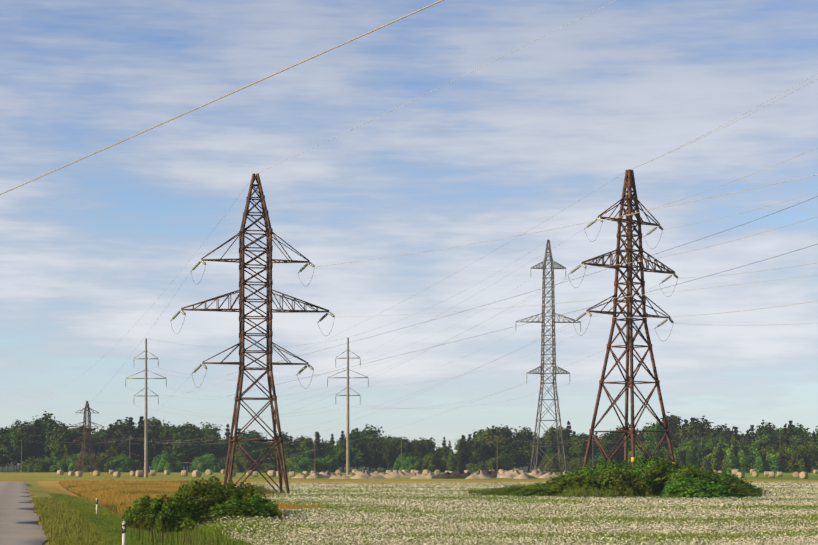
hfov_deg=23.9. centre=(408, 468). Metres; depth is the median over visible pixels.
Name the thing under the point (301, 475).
spoil heap
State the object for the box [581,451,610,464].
shrub
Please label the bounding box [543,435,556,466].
tree
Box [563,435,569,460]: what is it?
tree
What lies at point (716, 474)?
shrub
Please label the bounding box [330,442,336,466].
tree
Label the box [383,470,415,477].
spoil heap
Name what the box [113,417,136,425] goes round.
tree
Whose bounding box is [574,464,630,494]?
shrub
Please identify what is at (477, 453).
tree
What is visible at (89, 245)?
sky
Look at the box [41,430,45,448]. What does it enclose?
tree
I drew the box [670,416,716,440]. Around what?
tree
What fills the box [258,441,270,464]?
tree
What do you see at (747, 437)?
tree
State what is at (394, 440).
tree
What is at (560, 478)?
shrub
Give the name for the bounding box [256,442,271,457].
tree
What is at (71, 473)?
hay bale
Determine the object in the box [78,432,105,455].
tree
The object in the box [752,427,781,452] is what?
tree
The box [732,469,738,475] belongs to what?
hay bale
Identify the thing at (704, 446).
shrub
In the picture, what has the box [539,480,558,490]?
shrub
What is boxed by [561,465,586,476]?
shrub
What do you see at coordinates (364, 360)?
conductors
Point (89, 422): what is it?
tower
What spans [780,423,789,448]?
tree
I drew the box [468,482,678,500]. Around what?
thicket weeds
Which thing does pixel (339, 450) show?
tree
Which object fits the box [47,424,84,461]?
tree
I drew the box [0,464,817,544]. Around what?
ground
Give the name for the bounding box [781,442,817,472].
shrub
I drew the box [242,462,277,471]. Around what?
shrub
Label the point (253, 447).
tree
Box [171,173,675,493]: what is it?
tower
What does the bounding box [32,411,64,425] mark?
tree
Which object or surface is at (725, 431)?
tree
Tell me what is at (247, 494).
shrub
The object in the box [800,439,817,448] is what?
shrub
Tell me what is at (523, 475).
spoil heap
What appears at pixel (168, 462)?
shrub
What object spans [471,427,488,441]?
tree
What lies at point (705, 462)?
shrub
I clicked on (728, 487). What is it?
shrub
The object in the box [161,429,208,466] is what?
tree
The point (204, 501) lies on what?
shrub
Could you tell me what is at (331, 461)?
shrub
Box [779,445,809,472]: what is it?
shrub
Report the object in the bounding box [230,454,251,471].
shrub
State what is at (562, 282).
dark conductors
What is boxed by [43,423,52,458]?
tree
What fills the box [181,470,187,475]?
hay bale
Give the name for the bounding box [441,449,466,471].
shrub
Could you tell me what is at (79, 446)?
tree
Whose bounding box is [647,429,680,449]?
tree
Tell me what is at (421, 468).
shrub
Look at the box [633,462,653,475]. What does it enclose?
shrub
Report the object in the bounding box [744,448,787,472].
shrub
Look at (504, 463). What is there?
shrub
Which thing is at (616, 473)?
shrub
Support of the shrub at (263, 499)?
on the ground at (42, 484)
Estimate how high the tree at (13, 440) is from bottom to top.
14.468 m
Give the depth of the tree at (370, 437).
691.09 m
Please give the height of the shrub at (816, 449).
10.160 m
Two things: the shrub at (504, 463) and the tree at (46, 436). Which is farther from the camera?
the tree at (46, 436)
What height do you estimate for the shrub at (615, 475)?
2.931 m
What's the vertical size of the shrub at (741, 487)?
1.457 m
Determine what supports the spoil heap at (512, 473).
on the ground at (42, 484)
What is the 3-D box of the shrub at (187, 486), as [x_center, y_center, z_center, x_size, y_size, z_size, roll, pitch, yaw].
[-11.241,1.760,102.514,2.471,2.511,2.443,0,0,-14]
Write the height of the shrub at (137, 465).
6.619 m
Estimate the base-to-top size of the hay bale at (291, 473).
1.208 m
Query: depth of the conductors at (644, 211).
133.84 m
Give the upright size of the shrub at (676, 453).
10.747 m
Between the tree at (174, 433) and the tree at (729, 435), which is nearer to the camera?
the tree at (174, 433)
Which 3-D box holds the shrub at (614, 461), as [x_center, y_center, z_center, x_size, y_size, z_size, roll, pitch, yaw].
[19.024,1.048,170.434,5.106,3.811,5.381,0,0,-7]
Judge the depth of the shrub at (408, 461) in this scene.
632.41 m
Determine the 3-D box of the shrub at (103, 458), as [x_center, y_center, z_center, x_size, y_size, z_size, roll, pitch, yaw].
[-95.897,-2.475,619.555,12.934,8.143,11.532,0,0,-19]
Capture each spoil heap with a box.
[291,473,307,477]
[306,471,329,477]
[322,470,336,476]
[329,473,350,478]
[349,470,387,478]
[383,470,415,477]
[410,471,435,478]
[432,471,468,478]
[453,470,464,473]
[465,469,493,478]
[482,469,496,477]
[497,469,535,477]
[513,472,534,478]
[528,469,547,477]
[538,471,558,477]
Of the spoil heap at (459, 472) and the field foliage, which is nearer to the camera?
the field foliage
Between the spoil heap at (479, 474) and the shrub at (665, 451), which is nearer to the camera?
the spoil heap at (479, 474)
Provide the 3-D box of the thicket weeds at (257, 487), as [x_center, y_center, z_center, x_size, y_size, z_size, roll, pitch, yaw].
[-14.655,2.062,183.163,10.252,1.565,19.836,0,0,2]
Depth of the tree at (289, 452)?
640.09 m
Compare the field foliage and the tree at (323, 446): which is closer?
the field foliage
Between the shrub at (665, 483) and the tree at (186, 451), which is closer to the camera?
the shrub at (665, 483)
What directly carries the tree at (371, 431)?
on the ground at (42, 484)
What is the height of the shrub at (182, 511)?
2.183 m
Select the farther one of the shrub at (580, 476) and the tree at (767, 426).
the tree at (767, 426)
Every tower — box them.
[70,401,103,472]
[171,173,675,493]
[515,239,580,474]
[568,169,677,471]
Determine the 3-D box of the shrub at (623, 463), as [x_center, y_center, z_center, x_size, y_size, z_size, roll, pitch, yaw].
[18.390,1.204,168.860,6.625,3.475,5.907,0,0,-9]
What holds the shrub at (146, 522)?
on the ground at (42, 484)
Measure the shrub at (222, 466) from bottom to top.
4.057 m
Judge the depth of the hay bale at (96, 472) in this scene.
438.19 m
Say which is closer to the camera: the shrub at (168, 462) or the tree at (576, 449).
the shrub at (168, 462)
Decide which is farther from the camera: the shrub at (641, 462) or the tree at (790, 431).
the tree at (790, 431)
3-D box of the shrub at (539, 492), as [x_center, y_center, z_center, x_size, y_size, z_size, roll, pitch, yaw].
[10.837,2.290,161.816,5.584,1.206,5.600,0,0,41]
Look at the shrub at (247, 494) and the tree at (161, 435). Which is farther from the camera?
the tree at (161, 435)
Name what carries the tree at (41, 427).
on the ground at (42, 484)
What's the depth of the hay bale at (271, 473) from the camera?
392.81 m
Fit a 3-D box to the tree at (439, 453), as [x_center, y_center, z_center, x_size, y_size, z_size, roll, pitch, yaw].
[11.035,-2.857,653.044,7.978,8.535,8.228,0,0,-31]
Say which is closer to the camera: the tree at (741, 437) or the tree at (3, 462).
the tree at (3, 462)
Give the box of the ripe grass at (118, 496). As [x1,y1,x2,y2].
[59,479,324,530]
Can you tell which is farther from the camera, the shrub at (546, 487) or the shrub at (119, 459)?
the shrub at (119, 459)
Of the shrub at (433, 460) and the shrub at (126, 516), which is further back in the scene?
the shrub at (433, 460)
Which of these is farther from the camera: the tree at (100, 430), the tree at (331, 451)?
the tree at (100, 430)
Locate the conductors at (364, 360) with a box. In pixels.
[8,175,656,478]
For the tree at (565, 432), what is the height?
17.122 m
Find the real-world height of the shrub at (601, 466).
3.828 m
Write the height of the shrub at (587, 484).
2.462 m
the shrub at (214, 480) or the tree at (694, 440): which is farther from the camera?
the tree at (694, 440)
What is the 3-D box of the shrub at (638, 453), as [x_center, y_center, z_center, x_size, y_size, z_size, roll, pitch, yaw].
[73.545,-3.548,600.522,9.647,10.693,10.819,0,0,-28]
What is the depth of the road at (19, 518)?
94.14 m
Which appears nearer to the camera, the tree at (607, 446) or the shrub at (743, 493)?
the shrub at (743, 493)
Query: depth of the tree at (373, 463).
641.23 m
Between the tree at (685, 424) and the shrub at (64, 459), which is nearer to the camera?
the shrub at (64, 459)
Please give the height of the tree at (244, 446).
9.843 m
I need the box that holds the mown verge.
[32,497,115,544]
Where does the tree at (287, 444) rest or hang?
on the ground at (42, 484)
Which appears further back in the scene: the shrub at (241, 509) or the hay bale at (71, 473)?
the hay bale at (71, 473)
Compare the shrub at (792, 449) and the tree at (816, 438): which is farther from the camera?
the tree at (816, 438)
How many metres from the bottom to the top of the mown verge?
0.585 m
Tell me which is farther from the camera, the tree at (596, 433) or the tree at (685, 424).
the tree at (685, 424)
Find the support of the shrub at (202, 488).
on the ground at (42, 484)
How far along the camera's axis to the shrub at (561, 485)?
162.81 m
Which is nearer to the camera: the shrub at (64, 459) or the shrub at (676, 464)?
the shrub at (676, 464)
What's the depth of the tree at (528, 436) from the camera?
658.56 m
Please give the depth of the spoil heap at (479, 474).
364.24 m
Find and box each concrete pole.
[125,338,166,477]
[327,338,368,475]
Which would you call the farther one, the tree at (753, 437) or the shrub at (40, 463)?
the tree at (753, 437)
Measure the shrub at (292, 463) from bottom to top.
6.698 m
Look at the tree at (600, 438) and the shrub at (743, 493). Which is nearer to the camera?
the shrub at (743, 493)
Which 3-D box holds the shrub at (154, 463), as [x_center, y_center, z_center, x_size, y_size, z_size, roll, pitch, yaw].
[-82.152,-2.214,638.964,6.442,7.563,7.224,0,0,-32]
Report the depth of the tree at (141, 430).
643.52 m
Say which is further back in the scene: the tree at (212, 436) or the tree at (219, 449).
the tree at (212, 436)
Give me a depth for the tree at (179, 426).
708.58 m
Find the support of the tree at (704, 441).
on the ground at (42, 484)
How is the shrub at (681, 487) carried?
on the ground at (42, 484)
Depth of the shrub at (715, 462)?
597.93 m
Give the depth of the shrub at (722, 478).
177.25 m
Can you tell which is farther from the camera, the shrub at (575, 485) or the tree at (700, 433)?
the tree at (700, 433)
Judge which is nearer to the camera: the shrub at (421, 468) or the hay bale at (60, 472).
the hay bale at (60, 472)
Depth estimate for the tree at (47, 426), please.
712.83 m
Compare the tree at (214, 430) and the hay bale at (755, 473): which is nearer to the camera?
the hay bale at (755, 473)
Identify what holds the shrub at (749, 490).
on the ground at (42, 484)
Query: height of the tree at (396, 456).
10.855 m
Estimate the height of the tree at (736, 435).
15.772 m
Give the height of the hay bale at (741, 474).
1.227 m
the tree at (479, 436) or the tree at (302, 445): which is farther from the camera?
the tree at (302, 445)
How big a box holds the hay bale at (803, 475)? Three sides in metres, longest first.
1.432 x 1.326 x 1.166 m
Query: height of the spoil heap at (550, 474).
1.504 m
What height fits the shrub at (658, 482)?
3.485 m
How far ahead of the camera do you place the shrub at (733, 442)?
599.45 m
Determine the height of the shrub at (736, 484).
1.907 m
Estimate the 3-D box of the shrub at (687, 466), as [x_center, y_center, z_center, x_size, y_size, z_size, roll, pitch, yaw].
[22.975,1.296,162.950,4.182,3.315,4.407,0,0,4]
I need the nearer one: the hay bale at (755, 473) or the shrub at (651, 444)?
the hay bale at (755, 473)
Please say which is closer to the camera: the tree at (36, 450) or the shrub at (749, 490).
the shrub at (749, 490)
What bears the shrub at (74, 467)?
on the ground at (42, 484)
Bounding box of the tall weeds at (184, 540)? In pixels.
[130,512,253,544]
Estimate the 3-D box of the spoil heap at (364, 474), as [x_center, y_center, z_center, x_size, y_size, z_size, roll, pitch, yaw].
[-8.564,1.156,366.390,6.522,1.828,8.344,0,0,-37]
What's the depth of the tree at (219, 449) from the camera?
651.58 m
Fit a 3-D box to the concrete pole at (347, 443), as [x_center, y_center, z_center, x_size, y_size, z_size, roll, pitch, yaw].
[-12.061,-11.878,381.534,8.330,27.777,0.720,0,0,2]
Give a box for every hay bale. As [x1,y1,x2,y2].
[57,470,63,474]
[68,471,74,475]
[93,470,99,475]
[113,472,120,476]
[135,470,143,476]
[150,470,155,475]
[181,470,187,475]
[192,470,201,477]
[205,469,212,474]
[267,470,275,476]
[289,471,294,477]
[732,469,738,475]
[736,472,744,477]
[752,471,758,476]
[769,471,774,477]
[799,472,808,478]
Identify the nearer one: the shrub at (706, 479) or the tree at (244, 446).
the shrub at (706, 479)
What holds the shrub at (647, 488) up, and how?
on the ground at (42, 484)
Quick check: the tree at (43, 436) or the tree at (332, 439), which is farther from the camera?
the tree at (332, 439)
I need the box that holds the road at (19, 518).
[0,482,52,544]
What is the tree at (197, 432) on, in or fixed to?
on the ground at (42, 484)
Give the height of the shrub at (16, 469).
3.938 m
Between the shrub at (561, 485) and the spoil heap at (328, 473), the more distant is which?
the spoil heap at (328, 473)
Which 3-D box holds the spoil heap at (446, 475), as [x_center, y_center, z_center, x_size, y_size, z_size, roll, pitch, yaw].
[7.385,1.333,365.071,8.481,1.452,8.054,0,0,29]
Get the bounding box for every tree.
[0,427,18,471]
[0,429,32,467]
[5,419,29,470]
[9,421,39,466]
[27,419,46,459]
[30,420,47,439]
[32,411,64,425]
[41,421,58,431]
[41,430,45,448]
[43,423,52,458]
[44,424,82,449]
[47,421,70,431]
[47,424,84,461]
[74,444,90,455]
[75,425,97,435]
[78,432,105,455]
[93,426,107,435]
[93,430,109,446]
[97,437,106,455]
[104,423,113,452]
[106,424,136,456]
[107,421,128,432]
[110,435,121,456]
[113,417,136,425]
[121,417,140,464]
[134,426,154,466]
[135,416,150,469]
[137,417,163,464]
[148,430,166,453]
[149,423,161,465]
[156,421,181,430]
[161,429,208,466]
[162,431,174,465]
[164,427,184,466]
[174,424,197,469]
[182,424,206,463]
[194,444,211,459]
[197,434,224,444]
[200,422,224,438]
[205,431,221,440]
[205,437,231,465]
[222,424,229,463]
[234,443,252,463]
[236,430,262,465]
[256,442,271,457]
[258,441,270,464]
[269,431,300,455]
[269,433,282,467]
[284,447,297,461]
[292,435,312,456]
[301,445,320,459]
[313,432,322,460]
[320,443,326,457]
[324,444,331,459]
[329,434,334,446]
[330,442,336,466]
[332,439,355,471]
[343,431,369,468]
[358,424,383,469]
[361,440,380,470]
[365,432,384,470]
[368,440,378,471]
[376,442,396,469]
[380,436,404,469]
[394,436,414,447]
[394,443,411,463]
[396,441,415,466]
[411,437,436,452]
[411,442,426,454]
[414,451,426,459]
[431,447,448,464]
[433,444,452,452]
[454,439,467,453]
[458,435,470,465]
[464,430,488,445]
[465,441,490,467]
[466,434,472,457]
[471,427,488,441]
[474,431,488,459]
[480,424,516,460]
[502,438,528,468]
[514,426,547,471]
[521,440,546,469]
[541,426,572,446]
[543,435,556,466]
[546,426,558,455]
[562,435,596,459]
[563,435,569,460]
[566,421,571,437]
[592,432,598,459]
[593,433,623,463]
[597,433,611,441]
[609,428,644,462]
[636,421,663,442]
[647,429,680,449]
[656,412,688,434]
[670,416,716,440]
[676,434,698,446]
[682,419,688,429]
[696,424,704,439]
[696,435,726,448]
[705,429,730,439]
[713,424,734,434]
[726,432,744,441]
[733,427,738,441]
[739,433,751,442]
[743,430,750,445]
[749,424,754,435]
[749,427,783,442]
[751,420,779,434]
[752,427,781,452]
[775,423,810,436]
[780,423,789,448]
[787,420,794,438]
[787,428,812,447]
[813,429,817,444]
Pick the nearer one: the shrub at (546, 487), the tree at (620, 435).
the shrub at (546, 487)
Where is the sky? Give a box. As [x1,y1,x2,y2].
[0,0,817,463]
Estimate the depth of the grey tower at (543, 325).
383.12 m
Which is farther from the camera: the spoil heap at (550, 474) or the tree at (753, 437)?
the tree at (753, 437)
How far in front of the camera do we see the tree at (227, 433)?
708.98 m
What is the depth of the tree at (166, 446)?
642.30 m
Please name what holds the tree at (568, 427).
on the ground at (42, 484)
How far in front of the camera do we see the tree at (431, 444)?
718.27 m
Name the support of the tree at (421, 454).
on the ground at (42, 484)
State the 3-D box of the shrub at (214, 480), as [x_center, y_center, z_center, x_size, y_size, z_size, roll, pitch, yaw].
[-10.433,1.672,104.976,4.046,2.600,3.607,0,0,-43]
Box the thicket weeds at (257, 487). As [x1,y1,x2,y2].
[235,484,304,495]
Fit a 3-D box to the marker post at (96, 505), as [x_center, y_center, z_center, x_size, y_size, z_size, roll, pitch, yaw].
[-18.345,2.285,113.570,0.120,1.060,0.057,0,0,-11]
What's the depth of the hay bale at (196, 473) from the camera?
379.91 m
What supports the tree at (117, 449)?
on the ground at (42, 484)
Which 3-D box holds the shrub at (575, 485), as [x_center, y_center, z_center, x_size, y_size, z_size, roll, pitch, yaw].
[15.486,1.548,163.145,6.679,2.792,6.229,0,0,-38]
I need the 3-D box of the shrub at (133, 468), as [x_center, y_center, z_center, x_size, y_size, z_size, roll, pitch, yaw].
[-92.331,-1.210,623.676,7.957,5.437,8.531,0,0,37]
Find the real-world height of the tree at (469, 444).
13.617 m
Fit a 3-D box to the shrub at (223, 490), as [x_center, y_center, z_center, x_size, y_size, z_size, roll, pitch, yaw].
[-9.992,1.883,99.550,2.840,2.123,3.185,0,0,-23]
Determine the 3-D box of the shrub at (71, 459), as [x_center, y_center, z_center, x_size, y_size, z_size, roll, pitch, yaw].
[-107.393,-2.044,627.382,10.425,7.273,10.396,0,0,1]
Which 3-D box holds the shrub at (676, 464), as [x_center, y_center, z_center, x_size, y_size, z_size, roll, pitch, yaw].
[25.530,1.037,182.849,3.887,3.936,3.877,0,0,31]
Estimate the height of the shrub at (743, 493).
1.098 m
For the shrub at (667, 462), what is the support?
on the ground at (42, 484)
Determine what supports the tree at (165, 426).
on the ground at (42, 484)
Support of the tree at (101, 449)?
on the ground at (42, 484)
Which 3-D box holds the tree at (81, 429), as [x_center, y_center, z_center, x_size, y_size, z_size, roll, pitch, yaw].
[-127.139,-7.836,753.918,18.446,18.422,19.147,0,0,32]
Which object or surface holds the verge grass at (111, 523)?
on the ground at (42, 484)
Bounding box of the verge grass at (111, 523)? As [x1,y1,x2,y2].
[48,493,378,544]
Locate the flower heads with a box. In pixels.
[198,481,817,544]
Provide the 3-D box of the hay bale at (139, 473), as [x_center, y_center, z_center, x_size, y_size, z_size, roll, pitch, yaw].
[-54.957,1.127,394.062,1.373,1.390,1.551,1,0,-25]
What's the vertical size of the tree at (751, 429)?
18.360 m
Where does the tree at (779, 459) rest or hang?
on the ground at (42, 484)
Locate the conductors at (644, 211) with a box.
[259,0,817,324]
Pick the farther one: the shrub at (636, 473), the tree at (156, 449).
the tree at (156, 449)
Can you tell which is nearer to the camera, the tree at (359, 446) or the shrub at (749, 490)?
the shrub at (749, 490)
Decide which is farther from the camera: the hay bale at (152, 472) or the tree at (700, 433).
the tree at (700, 433)
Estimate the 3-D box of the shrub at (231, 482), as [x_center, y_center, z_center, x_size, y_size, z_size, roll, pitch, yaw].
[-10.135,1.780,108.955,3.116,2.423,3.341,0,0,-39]
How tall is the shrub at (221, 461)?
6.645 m
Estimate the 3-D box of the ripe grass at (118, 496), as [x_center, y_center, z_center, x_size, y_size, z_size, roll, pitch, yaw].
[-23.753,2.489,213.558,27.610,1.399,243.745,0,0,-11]
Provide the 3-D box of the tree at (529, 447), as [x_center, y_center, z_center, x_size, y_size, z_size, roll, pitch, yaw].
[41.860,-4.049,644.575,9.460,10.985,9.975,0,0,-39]
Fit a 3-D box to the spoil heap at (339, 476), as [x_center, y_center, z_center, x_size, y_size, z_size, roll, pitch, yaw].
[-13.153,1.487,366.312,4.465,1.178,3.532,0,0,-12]
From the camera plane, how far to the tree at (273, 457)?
645.12 m
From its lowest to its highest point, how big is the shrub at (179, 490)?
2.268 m
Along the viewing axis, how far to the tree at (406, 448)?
646.56 m
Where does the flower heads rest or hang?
on the field foliage
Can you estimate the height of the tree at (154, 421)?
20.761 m
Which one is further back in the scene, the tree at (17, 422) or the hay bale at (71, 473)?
the tree at (17, 422)
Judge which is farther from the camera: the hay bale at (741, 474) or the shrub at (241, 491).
the hay bale at (741, 474)
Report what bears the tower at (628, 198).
on the ground at (42, 484)
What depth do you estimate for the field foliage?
91.26 m
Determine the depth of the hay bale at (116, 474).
387.05 m
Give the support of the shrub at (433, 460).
on the ground at (42, 484)
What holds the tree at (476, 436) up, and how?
on the ground at (42, 484)
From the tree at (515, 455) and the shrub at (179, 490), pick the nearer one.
the shrub at (179, 490)
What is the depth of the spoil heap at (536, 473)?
374.54 m
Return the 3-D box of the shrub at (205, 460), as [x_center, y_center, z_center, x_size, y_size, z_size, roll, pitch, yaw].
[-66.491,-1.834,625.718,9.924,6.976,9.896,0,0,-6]
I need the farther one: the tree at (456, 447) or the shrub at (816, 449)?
the tree at (456, 447)
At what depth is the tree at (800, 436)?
640.61 m
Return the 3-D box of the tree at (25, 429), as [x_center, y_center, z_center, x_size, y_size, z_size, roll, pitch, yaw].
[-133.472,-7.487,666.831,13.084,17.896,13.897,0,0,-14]
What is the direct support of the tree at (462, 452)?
on the ground at (42, 484)
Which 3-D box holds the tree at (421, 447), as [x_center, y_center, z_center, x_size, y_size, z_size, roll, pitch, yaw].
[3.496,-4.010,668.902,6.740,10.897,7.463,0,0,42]
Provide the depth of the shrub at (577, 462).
617.17 m
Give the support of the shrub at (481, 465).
on the ground at (42, 484)
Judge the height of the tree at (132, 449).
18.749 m
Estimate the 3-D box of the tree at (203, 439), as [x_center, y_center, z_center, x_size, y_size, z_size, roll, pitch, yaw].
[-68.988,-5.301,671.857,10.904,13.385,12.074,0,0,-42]
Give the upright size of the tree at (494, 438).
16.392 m
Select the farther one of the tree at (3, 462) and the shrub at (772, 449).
the tree at (3, 462)
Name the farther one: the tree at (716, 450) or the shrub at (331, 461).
the shrub at (331, 461)
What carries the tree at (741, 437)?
on the ground at (42, 484)
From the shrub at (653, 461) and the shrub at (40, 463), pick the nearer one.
the shrub at (653, 461)
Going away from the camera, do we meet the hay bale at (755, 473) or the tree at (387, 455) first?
the hay bale at (755, 473)
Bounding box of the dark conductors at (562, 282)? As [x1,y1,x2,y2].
[228,196,817,395]
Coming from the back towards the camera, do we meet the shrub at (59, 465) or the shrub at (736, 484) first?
the shrub at (59, 465)
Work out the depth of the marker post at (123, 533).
58.99 m
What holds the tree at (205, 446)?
on the ground at (42, 484)
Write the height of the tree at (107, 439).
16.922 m
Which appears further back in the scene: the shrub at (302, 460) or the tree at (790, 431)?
the tree at (790, 431)
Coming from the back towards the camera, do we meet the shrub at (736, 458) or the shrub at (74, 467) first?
the shrub at (74, 467)
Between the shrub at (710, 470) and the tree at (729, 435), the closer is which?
the shrub at (710, 470)
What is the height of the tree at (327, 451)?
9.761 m
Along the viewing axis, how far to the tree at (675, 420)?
714.45 m
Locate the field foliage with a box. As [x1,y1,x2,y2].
[194,481,817,544]
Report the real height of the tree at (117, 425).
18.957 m
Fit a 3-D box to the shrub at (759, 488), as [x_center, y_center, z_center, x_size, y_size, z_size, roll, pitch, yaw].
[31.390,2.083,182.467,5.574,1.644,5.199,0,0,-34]
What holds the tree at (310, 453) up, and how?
on the ground at (42, 484)
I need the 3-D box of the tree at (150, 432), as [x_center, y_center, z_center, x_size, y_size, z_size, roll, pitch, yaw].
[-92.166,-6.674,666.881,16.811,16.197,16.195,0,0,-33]
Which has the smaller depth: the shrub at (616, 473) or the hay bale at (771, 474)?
the shrub at (616, 473)
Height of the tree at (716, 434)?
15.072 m
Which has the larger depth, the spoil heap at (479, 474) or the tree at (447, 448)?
the tree at (447, 448)
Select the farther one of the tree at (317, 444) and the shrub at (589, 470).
the tree at (317, 444)
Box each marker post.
[96,498,97,513]
[122,521,125,544]
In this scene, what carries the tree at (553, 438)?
on the ground at (42, 484)
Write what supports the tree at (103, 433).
on the ground at (42, 484)
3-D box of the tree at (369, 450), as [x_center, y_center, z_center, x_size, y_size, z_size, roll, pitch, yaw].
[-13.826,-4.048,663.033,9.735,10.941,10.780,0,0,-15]
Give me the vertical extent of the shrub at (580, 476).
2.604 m
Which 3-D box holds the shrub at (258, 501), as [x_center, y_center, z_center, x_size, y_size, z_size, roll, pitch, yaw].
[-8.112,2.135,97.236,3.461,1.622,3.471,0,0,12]
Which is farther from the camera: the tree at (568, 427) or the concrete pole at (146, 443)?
the tree at (568, 427)
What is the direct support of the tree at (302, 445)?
on the ground at (42, 484)
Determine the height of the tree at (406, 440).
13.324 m
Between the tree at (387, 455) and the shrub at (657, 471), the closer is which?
the shrub at (657, 471)
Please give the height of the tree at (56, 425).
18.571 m
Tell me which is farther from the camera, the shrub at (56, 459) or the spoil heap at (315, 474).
the shrub at (56, 459)
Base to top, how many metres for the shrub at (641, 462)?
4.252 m
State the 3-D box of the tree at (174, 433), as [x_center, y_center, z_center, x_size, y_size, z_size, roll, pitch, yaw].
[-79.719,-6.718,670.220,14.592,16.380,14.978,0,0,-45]
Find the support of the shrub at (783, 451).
on the ground at (42, 484)
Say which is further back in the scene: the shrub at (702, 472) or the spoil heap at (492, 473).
the spoil heap at (492, 473)
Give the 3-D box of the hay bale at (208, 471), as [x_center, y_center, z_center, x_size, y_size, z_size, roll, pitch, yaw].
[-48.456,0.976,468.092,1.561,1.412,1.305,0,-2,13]
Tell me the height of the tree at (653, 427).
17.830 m
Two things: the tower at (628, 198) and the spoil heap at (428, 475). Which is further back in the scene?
the spoil heap at (428, 475)
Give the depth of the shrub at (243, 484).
108.23 m
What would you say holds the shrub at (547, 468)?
on the ground at (42, 484)
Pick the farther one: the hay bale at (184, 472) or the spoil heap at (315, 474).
the hay bale at (184, 472)
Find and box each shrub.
[14,461,37,471]
[19,456,53,471]
[45,452,60,463]
[48,459,69,471]
[60,453,74,462]
[64,452,90,471]
[69,455,102,471]
[94,448,131,471]
[103,454,132,471]
[121,453,141,469]
[122,497,152,521]
[126,492,213,532]
[126,508,173,530]
[127,456,136,471]
[151,450,166,471]
[157,452,183,471]
[172,483,188,501]
[176,488,230,516]
[177,478,200,495]
[188,452,218,471]
[189,477,233,510]
[206,476,238,492]
[208,496,287,521]
[211,484,237,502]
[212,495,277,518]
[216,455,234,470]
[219,460,230,471]
[225,478,235,488]
[225,485,266,505]
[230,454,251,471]
[232,484,255,500]
[237,480,254,492]
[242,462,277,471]
[253,490,270,503]
[280,453,320,471]
[288,454,323,471]
[318,453,338,471]
[392,452,428,471]
[409,460,437,471]
[418,452,448,471]
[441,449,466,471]
[466,459,498,471]
[484,452,513,470]
[512,488,559,496]
[538,452,573,471]
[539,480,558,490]
[541,476,568,488]
[551,474,580,493]
[555,470,607,493]
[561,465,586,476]
[565,472,586,477]
[568,457,595,471]
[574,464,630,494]
[577,466,598,475]
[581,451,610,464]
[582,476,631,495]
[583,468,639,486]
[591,468,656,490]
[594,459,607,470]
[601,462,629,473]
[604,459,646,475]
[607,470,657,497]
[611,466,647,496]
[627,435,663,463]
[628,440,660,464]
[631,455,661,470]
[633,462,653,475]
[636,455,661,468]
[637,462,675,494]
[642,454,675,472]
[648,463,673,477]
[648,471,686,492]
[659,474,736,498]
[661,444,685,454]
[661,467,717,497]
[664,440,706,469]
[666,465,699,485]
[669,458,680,470]
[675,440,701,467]
[676,464,721,478]
[679,440,713,451]
[683,479,739,498]
[692,441,723,471]
[699,449,726,471]
[705,468,718,476]
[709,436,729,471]
[709,473,756,486]
[712,474,742,487]
[716,440,761,472]
[720,435,744,471]
[722,479,748,488]
[723,490,762,498]
[730,485,747,492]
[734,487,760,493]
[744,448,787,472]
[746,486,769,493]
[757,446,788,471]
[760,444,785,454]
[774,447,794,468]
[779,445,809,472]
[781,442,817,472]
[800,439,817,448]
[811,442,817,469]
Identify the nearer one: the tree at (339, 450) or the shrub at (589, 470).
the shrub at (589, 470)
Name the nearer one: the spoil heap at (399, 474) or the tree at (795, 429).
the spoil heap at (399, 474)
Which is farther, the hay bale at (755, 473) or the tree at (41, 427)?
the tree at (41, 427)
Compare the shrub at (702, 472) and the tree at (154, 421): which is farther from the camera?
the tree at (154, 421)
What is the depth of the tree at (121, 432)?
661.14 m

